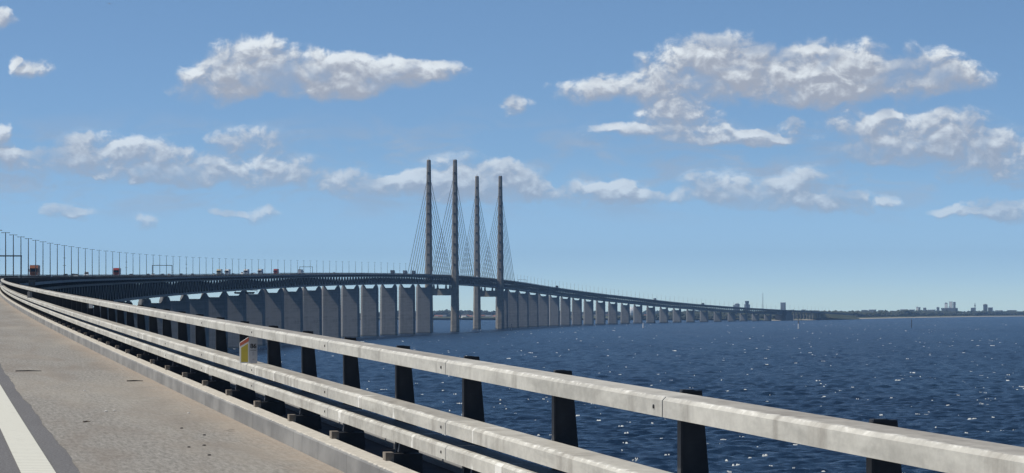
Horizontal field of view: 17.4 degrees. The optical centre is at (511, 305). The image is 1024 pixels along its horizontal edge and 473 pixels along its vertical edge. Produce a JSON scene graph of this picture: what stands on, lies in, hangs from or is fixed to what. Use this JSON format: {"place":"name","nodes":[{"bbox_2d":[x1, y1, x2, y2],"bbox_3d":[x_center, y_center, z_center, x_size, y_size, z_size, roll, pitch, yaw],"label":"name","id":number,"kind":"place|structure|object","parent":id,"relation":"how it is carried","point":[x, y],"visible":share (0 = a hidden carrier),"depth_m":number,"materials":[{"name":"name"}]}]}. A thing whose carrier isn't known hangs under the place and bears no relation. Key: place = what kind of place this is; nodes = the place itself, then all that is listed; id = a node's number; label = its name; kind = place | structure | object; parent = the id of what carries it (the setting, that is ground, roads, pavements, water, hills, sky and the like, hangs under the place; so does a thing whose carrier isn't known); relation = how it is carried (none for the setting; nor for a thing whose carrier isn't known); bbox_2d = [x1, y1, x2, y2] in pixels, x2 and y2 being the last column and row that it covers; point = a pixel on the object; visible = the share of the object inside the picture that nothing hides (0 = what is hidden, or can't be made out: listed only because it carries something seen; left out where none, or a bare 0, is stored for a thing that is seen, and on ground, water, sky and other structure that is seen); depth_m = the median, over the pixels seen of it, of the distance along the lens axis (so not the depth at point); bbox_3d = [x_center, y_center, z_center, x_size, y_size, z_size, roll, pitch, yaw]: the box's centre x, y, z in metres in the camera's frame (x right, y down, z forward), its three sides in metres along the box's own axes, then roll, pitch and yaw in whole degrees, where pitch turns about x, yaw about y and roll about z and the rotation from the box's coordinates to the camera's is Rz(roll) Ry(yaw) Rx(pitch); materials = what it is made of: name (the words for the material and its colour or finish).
{"place":"outdoors","nodes":[
{"label":"outdoors","id":0,"kind":"place"},
{"bbox_2d":[0,274,789,472],"bbox_3d":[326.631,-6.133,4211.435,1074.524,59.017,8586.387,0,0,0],"label":"road","id":1,"kind":"structure","parent":0,"point":[57,455],"depth_m":32.29,"materials":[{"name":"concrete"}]},
{"bbox_2d":[0,385,55,472],"bbox_3d":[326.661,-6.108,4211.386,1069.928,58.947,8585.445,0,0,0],"label":"road edge marking","id":2,"kind":"structure","parent":1,"relation":"on","point":[29,456],"depth_m":31.90,"materials":[{"name":"paint"}]},
{"bbox_2d":[30,265,39,274],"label":"truck","id":3,"kind":"object","parent":1,"relation":"on","point":[32,269],"visible":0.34,"depth_m":1127.32,"materials":[{"name":"paint"}]},
{"bbox_2d":[113,268,120,275],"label":"truck","id":4,"kind":"object","parent":1,"relation":"on","point":[115,271],"visible":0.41,"depth_m":1643.43,"materials":[{"name":"paint"}]},
{"bbox_2d":[0,284,343,472],"bbox_3d":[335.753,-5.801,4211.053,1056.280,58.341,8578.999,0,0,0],"label":"hard shoulder","id":5,"kind":"object","parent":1,"relation":"attached to","point":[138,430],"visible":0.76,"depth_m":37.28},
{"bbox_2d":[216,269,222,274],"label":"truck","id":6,"kind":"object","parent":1,"relation":"on","point":[219,271],"visible":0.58,"depth_m":2338.73,"materials":[{"name":"paint"}]},
{"bbox_2d":[224,269,230,274],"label":"truck","id":7,"kind":"object","parent":1,"relation":"on","point":[227,271],"visible":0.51,"depth_m":2394.76,"materials":[{"name":"paint"}]},
{"bbox_2d":[0,274,755,472],"bbox_3d":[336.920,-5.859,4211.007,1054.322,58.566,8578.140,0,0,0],"label":"kerb","id":8,"kind":"structure","parent":1,"relation":"on","point":[337,454],"depth_m":35.36,"materials":[{"name":"concrete"}]},
{"bbox_2d":[0,273,1023,472],"bbox_3d":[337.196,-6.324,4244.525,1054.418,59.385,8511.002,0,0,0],"label":"crash barrier","id":9,"kind":"object","parent":8,"relation":"on","point":[885,446],"visible":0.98,"depth_m":23.91,"materials":[{"name":"metal"}]},
{"bbox_2d":[27,291,31,297],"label":"kilometre marker","id":10,"kind":"object","parent":9,"relation":"on","point":[29,294],"visible":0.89,"depth_m":135.56,"materials":[{"name":"grey metal"}]},
{"bbox_2d":[240,336,256,362],"bbox_3d":[-3.006,0.506,38.065,0.198,0.315,0.071,0,0,-8],"label":"kilometre marker","id":11,"kind":"object","parent":9,"relation":"on","point":[248,349],"visible":1,"depth_m":38.04,"materials":[{"name":"metal"}]},
{"bbox_3d":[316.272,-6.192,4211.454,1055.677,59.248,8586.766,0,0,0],"label":"kerb","id":12,"kind":"structure","parent":1,"relation":"on","visible":0},
{"bbox_2d":[0,273,435,276],"bbox_3d":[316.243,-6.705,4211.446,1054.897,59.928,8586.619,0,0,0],"label":"crash barrier","id":13,"kind":"object","parent":12,"relation":"on","point":[133,274],"visible":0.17,"depth_m":1635.44,"materials":[{"name":"metal"}]},
{"bbox_3d":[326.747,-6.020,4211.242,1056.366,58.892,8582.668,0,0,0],"label":"median kerb","id":14,"kind":"structure","parent":1,"relation":"on","visible":0},
{"bbox_2d":[0,273,778,309],"bbox_3d":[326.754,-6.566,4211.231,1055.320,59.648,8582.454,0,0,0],"label":"median barrier","id":15,"kind":"object","parent":14,"relation":"on","point":[27,276],"visible":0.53,"depth_m":1581.58,"materials":[{"name":"metal"}]},
{"bbox_2d":[22,274,790,472],"bbox_3d":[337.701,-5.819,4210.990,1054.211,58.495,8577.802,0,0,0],"label":"edge upstand","id":16,"kind":"structure","parent":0,"point":[443,463],"depth_m":32.05,"materials":[{"name":"concrete"}]},
{"bbox_2d":[29,280,35,286],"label":"equipment cabinet","id":17,"kind":"object","parent":16,"relation":"attached to","point":[31,283],"visible":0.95,"depth_m":632.46,"materials":[{"name":"metal"}]},
{"bbox_2d":[209,379,455,472],"bbox_3d":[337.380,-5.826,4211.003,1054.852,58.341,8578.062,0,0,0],"label":"edge channel","id":18,"kind":"object","parent":16,"relation":"on","point":[374,448],"visible":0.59,"depth_m":30.71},
{"bbox_2d":[0,0,1023,312],"label":"sky","id":19,"kind":"structure","parent":0,"point":[832,155],"materials":[{"name":"blue"}]},
{"bbox_2d":[379,316,1023,320],"bbox_3d":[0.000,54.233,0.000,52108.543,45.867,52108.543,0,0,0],"label":"sea","id":20,"kind":"structure","parent":0,"point":[1012,318],"depth_m":8362.63,"materials":[{"name":"blue liquid"}]},
{"bbox_2d":[100,301,133,324],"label":"bridge pier","id":21,"kind":"structure","parent":20,"relation":"in","point":[126,302],"depth_m":1541.33,"materials":[{"name":"concrete"}]},
{"bbox_2d":[22,274,415,305],"bbox_3d":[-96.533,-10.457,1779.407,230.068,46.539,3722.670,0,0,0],"label":"approach girder","id":22,"kind":"object","parent":21,"relation":"on","point":[121,290],"visible":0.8,"depth_m":2014.07,"materials":[{"name":"metal"}]},
{"bbox_2d":[1,232,9,275],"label":"lamp post","id":23,"kind":"object","parent":22,"relation":"on","point":[5,250],"visible":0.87,"depth_m":835.95,"materials":[{"name":"metal"}]},
{"bbox_2d":[0,255,21,277],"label":"sign gantry","id":24,"kind":"object","parent":22,"relation":"on","point":[20,256],"visible":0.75,"depth_m":909.53,"materials":[{"name":"metal"}]},
{"bbox_2d":[13,234,13,275],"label":"lamp post","id":25,"kind":"object","parent":22,"relation":"on","point":[13,254],"visible":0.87,"depth_m":882.37,"materials":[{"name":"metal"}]},
{"bbox_2d":[25,238,31,274],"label":"lamp post","id":26,"kind":"object","parent":22,"relation":"on","point":[28,253],"visible":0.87,"depth_m":975.23,"materials":[{"name":"metal"}]},
{"bbox_2d":[32,240,38,276],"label":"lamp post","id":27,"kind":"object","parent":22,"relation":"on","point":[35,256],"visible":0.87,"depth_m":1021.67,"materials":[{"name":"metal"}]},
{"bbox_2d":[54,244,59,276],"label":"lamp post","id":28,"kind":"object","parent":22,"relation":"on","point":[57,257],"visible":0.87,"depth_m":1161.15,"materials":[{"name":"metal"}]},
{"bbox_2d":[61,245,66,274],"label":"lamp post","id":29,"kind":"object","parent":22,"relation":"on","point":[64,265],"visible":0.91,"depth_m":1207.66,"materials":[{"name":"metal"}]},
{"bbox_2d":[69,246,73,274],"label":"lamp post","id":30,"kind":"object","parent":22,"relation":"on","point":[71,258],"visible":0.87,"depth_m":1254.19,"materials":[{"name":"metal"}]},
{"bbox_2d":[76,247,80,274],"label":"lamp post","id":31,"kind":"object","parent":22,"relation":"on","point":[78,259],"visible":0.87,"depth_m":1300.74,"materials":[{"name":"metal"}]},
{"bbox_2d":[83,248,87,274],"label":"lamp post","id":32,"kind":"object","parent":22,"relation":"on","point":[85,259],"visible":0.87,"depth_m":1347.31,"materials":[{"name":"metal"}]},
{"bbox_2d":[234,290,256,293],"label":"inspection platform","id":33,"kind":"structure","parent":22,"relation":"hanging from","point":[235,292],"depth_m":2471.54,"materials":[{"name":"black metal"}]},
{"bbox_2d":[123,298,151,337],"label":"bridge pier","id":34,"kind":"structure","parent":20,"relation":"in","point":[147,302],"depth_m":1681.18,"materials":[{"name":"concrete"}]},
{"bbox_2d":[138,296,170,345],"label":"bridge pier","id":35,"kind":"structure","parent":20,"relation":"in","point":[165,303],"depth_m":1820.95,"materials":[{"name":"concrete"}]},
{"bbox_2d":[159,295,189,354],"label":"bridge pier","id":36,"kind":"structure","parent":20,"relation":"in","point":[183,304],"depth_m":1960.87,"materials":[{"name":"concrete"}]},
{"bbox_2d":[180,293,208,347],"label":"bridge pier","id":37,"kind":"structure","parent":20,"relation":"in","point":[200,305],"depth_m":2100.82,"materials":[{"name":"concrete"}]},
{"bbox_2d":[201,292,227,350],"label":"bridge pier","id":38,"kind":"structure","parent":20,"relation":"in","point":[218,306],"depth_m":2240.79,"materials":[{"name":"concrete"}]},
{"bbox_2d":[226,291,246,347],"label":"bridge pier","id":39,"kind":"structure","parent":20,"relation":"in","point":[236,305],"depth_m":2380.78,"materials":[{"name":"concrete"}]},
{"bbox_2d":[245,289,265,345],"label":"bridge pier","id":40,"kind":"structure","parent":20,"relation":"in","point":[255,309],"depth_m":2520.73,"materials":[{"name":"concrete"}]},
{"bbox_2d":[263,288,283,343],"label":"bridge pier","id":41,"kind":"structure","parent":20,"relation":"in","point":[274,309],"depth_m":2660.66,"materials":[{"name":"concrete"}]},
{"bbox_2d":[282,287,302,331],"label":"bridge pier","id":42,"kind":"structure","parent":20,"relation":"in","point":[293,310],"depth_m":2800.54,"materials":[{"name":"concrete"}]},
{"bbox_2d":[302,286,321,334],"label":"bridge pier","id":43,"kind":"structure","parent":20,"relation":"in","point":[312,310],"depth_m":2940.34,"materials":[{"name":"concrete"}]},
{"bbox_2d":[321,286,340,337],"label":"bridge pier","id":44,"kind":"structure","parent":20,"relation":"in","point":[331,313],"depth_m":3080.06,"materials":[{"name":"concrete"}]},
{"bbox_2d":[341,285,359,336],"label":"bridge pier","id":45,"kind":"structure","parent":20,"relation":"in","point":[350,312],"depth_m":3219.66,"materials":[{"name":"concrete"}]},
{"bbox_2d":[360,285,378,335],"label":"bridge pier","id":46,"kind":"structure","parent":20,"relation":"in","point":[369,319],"depth_m":3359.14,"materials":[{"name":"concrete"}]},
{"bbox_2d":[380,284,397,334],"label":"bridge pier","id":47,"kind":"structure","parent":20,"relation":"in","point":[388,313],"depth_m":3498.36,"materials":[{"name":"concrete"}]},
{"bbox_2d":[398,284,415,333],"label":"bridge pier","id":48,"kind":"structure","parent":20,"relation":"in","point":[406,321],"depth_m":3637.61,"materials":[{"name":"concrete"}]},
{"bbox_2d":[416,284,431,332],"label":"bridge pier","id":49,"kind":"structure","parent":20,"relation":"in","point":[423,309],"depth_m":3777.84,"materials":[{"name":"concrete"}]},
{"bbox_2d":[408,160,472,331],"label":"bridge pylon","id":50,"kind":"object","parent":20,"relation":"in","point":[452,290],"visible":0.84,"depth_m":3934.66,"materials":[{"name":"concrete"}]},
{"bbox_2d":[401,275,519,289],"bbox_3d":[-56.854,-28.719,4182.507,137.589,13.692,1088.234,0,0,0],"label":"cable stayed girder","id":51,"kind":"object","parent":50,"relation":"attached to","point":[473,281],"visible":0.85,"depth_m":4095.56,"materials":[{"name":"metal"}]},
{"bbox_2d":[461,176,514,328],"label":"bridge pylon","id":52,"kind":"object","parent":20,"relation":"in","point":[478,293],"visible":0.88,"depth_m":4422.22,"materials":[{"name":"concrete"}]},
{"bbox_2d":[495,288,507,328],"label":"bridge pier","id":53,"kind":"structure","parent":20,"relation":"in","point":[506,308],"depth_m":4582.73,"materials":[{"name":"concrete"}]},
{"bbox_2d":[508,290,518,327],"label":"bridge pier","id":54,"kind":"structure","parent":20,"relation":"in","point":[513,308],"depth_m":4723.35,"materials":[{"name":"concrete"}]},
{"bbox_2d":[508,282,783,314],"bbox_3d":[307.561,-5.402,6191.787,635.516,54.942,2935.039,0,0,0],"label":"viaduct girder","id":55,"kind":"object","parent":54,"relation":"on","point":[533,288],"visible":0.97,"depth_m":6088.47,"materials":[{"name":"metal"}]},
{"bbox_2d":[518,291,528,326],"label":"bridge pier","id":56,"kind":"structure","parent":20,"relation":"in","point":[523,309],"depth_m":4862.44,"materials":[{"name":"concrete"}]},
{"bbox_2d":[528,292,538,326],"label":"bridge pier","id":57,"kind":"structure","parent":20,"relation":"in","point":[533,310],"depth_m":5001.74,"materials":[{"name":"concrete"}]},
{"bbox_2d":[539,294,548,325],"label":"bridge pier","id":58,"kind":"structure","parent":20,"relation":"in","point":[543,310],"depth_m":5140.80,"materials":[{"name":"concrete"}]},
{"bbox_2d":[549,295,559,325],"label":"bridge pier","id":59,"kind":"structure","parent":20,"relation":"in","point":[554,311],"depth_m":5279.56,"materials":[{"name":"concrete"}]},
{"bbox_2d":[560,297,570,324],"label":"bridge pier","id":60,"kind":"structure","parent":20,"relation":"in","point":[565,311],"depth_m":5418.20,"materials":[{"name":"concrete"}]},
{"bbox_2d":[572,298,581,324],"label":"bridge pier","id":61,"kind":"structure","parent":20,"relation":"in","point":[576,312],"depth_m":5556.44,"materials":[{"name":"concrete"}]},
{"bbox_2d":[583,299,593,323],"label":"bridge pier","id":62,"kind":"structure","parent":20,"relation":"in","point":[588,316],"depth_m":5694.81,"materials":[{"name":"concrete"}]},
{"bbox_2d":[596,301,605,323],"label":"bridge pier","id":63,"kind":"structure","parent":20,"relation":"in","point":[600,314],"depth_m":5832.42,"materials":[{"name":"concrete"}]},
{"bbox_2d":[192,321,1023,472],"bbox_3d":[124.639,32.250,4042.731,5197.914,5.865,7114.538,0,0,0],"label":"sea waves","id":64,"kind":"object","parent":20,"relation":"on","point":[788,376],"visible":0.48,"depth_m":1460.08,"materials":[{"name":"blue liquid"}]},
{"bbox_2d":[608,302,617,323],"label":"bridge pier","id":65,"kind":"structure","parent":20,"relation":"in","point":[612,313],"depth_m":5970.15,"materials":[{"name":"concrete"}]},
{"bbox_2d":[620,303,629,322],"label":"bridge pier","id":66,"kind":"structure","parent":20,"relation":"in","point":[625,313],"depth_m":6107.40,"materials":[{"name":"concrete"}]},
{"bbox_2d":[633,304,642,322],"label":"bridge pier","id":67,"kind":"structure","parent":20,"relation":"in","point":[637,315],"depth_m":6244.68,"materials":[{"name":"concrete"}]},
{"bbox_2d":[264,323,1023,472],"bbox_3d":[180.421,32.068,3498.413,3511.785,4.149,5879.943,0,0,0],"label":"whitecaps","id":68,"kind":"object","parent":20,"relation":"on","point":[728,390],"visible":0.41,"depth_m":1181.74,"materials":[{"name":"liquid"}]},
{"bbox_2d":[646,306,654,322],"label":"bridge pier","id":69,"kind":"structure","parent":20,"relation":"in","point":[650,315],"depth_m":6381.44,"materials":[{"name":"concrete"}]},
{"bbox_2d":[659,307,667,322],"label":"bridge pier","id":70,"kind":"structure","parent":20,"relation":"in","point":[663,315],"depth_m":6517.95,"materials":[{"name":"concrete"}]},
{"bbox_2d":[673,308,680,321],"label":"bridge pier","id":71,"kind":"structure","parent":20,"relation":"in","point":[676,315],"depth_m":6654.22,"materials":[{"name":"concrete"}]},
{"bbox_2d":[686,309,694,321],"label":"bridge pier","id":72,"kind":"structure","parent":20,"relation":"in","point":[690,316],"depth_m":6789.74,"materials":[{"name":"concrete"}]},
{"bbox_2d":[700,310,707,321],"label":"bridge pier","id":73,"kind":"structure","parent":20,"relation":"in","point":[703,316],"depth_m":6925.22,"materials":[{"name":"concrete"}]},
{"bbox_2d":[714,311,721,320],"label":"bridge pier","id":74,"kind":"structure","parent":20,"relation":"in","point":[717,316],"depth_m":7060.08,"materials":[{"name":"concrete"}]},
{"bbox_2d":[728,312,735,320],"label":"bridge pier","id":75,"kind":"structure","parent":20,"relation":"in","point":[731,317],"depth_m":7195.03,"materials":[{"name":"concrete"}]},
{"bbox_2d":[740,313,746,320],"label":"bridge pier","id":76,"kind":"structure","parent":20,"relation":"in","point":[743,317],"depth_m":7310.15,"materials":[{"name":"concrete"}]},
{"bbox_2d":[752,314,758,320],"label":"bridge pier","id":77,"kind":"structure","parent":20,"relation":"in","point":[755,317],"depth_m":7425.04,"materials":[{"name":"concrete"}]},
{"bbox_2d":[764,314,771,320],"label":"bridge pier","id":78,"kind":"structure","parent":20,"relation":"in","point":[767,318],"depth_m":7539.67,"materials":[{"name":"concrete"}]},
{"bbox_2d":[379,315,1023,320],"bbox_3d":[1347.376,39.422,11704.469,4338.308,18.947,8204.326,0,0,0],"label":"island","id":79,"kind":"structure","parent":0,"point":[824,319],"depth_m":9674.74,"materials":[{"name":"green plant"}]},
{"bbox_2d":[379,309,1005,316],"bbox_3d":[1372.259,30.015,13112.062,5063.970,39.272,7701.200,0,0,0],"label":"coast woods","id":80,"kind":"object","parent":79,"relation":"on","point":[447,312],"visible":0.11,"depth_m":9403.21,"materials":[{"name":"green plant"}]},
{"bbox_2d":[780,302,785,309],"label":"tower block","id":81,"kind":"structure","parent":79,"relation":"on","point":[783,305],"depth_m":12795.96,"materials":[{"name":"white concrete"}]},
{"bbox_2d":[775,311,792,319],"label":"bridge abutment","id":82,"kind":"object","parent":79,"relation":"on","point":[786,315],"visible":0.75,"depth_m":7672.63,"materials":[{"name":"grey concrete"}]},
{"bbox_2d":[618,313,1022,318],"bbox_3d":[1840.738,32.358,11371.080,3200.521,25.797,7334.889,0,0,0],"label":"island scrub","id":83,"kind":"object","parent":79,"relation":"on","point":[738,316],"visible":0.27,"depth_m":7814.90,"materials":[{"name":"green plant"}]},
{"bbox_2d":[790,310,852,318],"bbox_3d":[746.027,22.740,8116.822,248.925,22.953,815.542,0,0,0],"label":"island viaduct","id":84,"kind":"object","parent":79,"relation":"on","point":[806,312],"visible":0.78,"depth_m":7948.09,"materials":[{"name":"grey concrete"}]},
{"bbox_2d":[805,314,858,318],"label":"embankment","id":85,"kind":"structure","parent":79,"relation":"on","point":[831,316],"depth_m":8144.63,"materials":[{"name":"grey stone"}]},
{"bbox_2d":[655,309,1023,317],"bbox_3d":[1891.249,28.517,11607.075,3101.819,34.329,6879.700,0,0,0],"label":"island woods","id":86,"kind":"object","parent":79,"relation":"on","point":[881,313],"visible":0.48,"depth_m":10363.31,"materials":[{"name":"green plant"}]},
{"bbox_2d":[941,308,957,310],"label":"tower block","id":87,"kind":"structure","parent":79,"relation":"on","point":[952,309],"depth_m":13087.24,"materials":[{"name":"white concrete"}]},
{"bbox_2d":[983,304,987,310],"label":"tower block","id":88,"kind":"structure","parent":79,"relation":"on","point":[985,306],"depth_m":13297.36,"materials":[{"name":"white concrete"}]}
]}

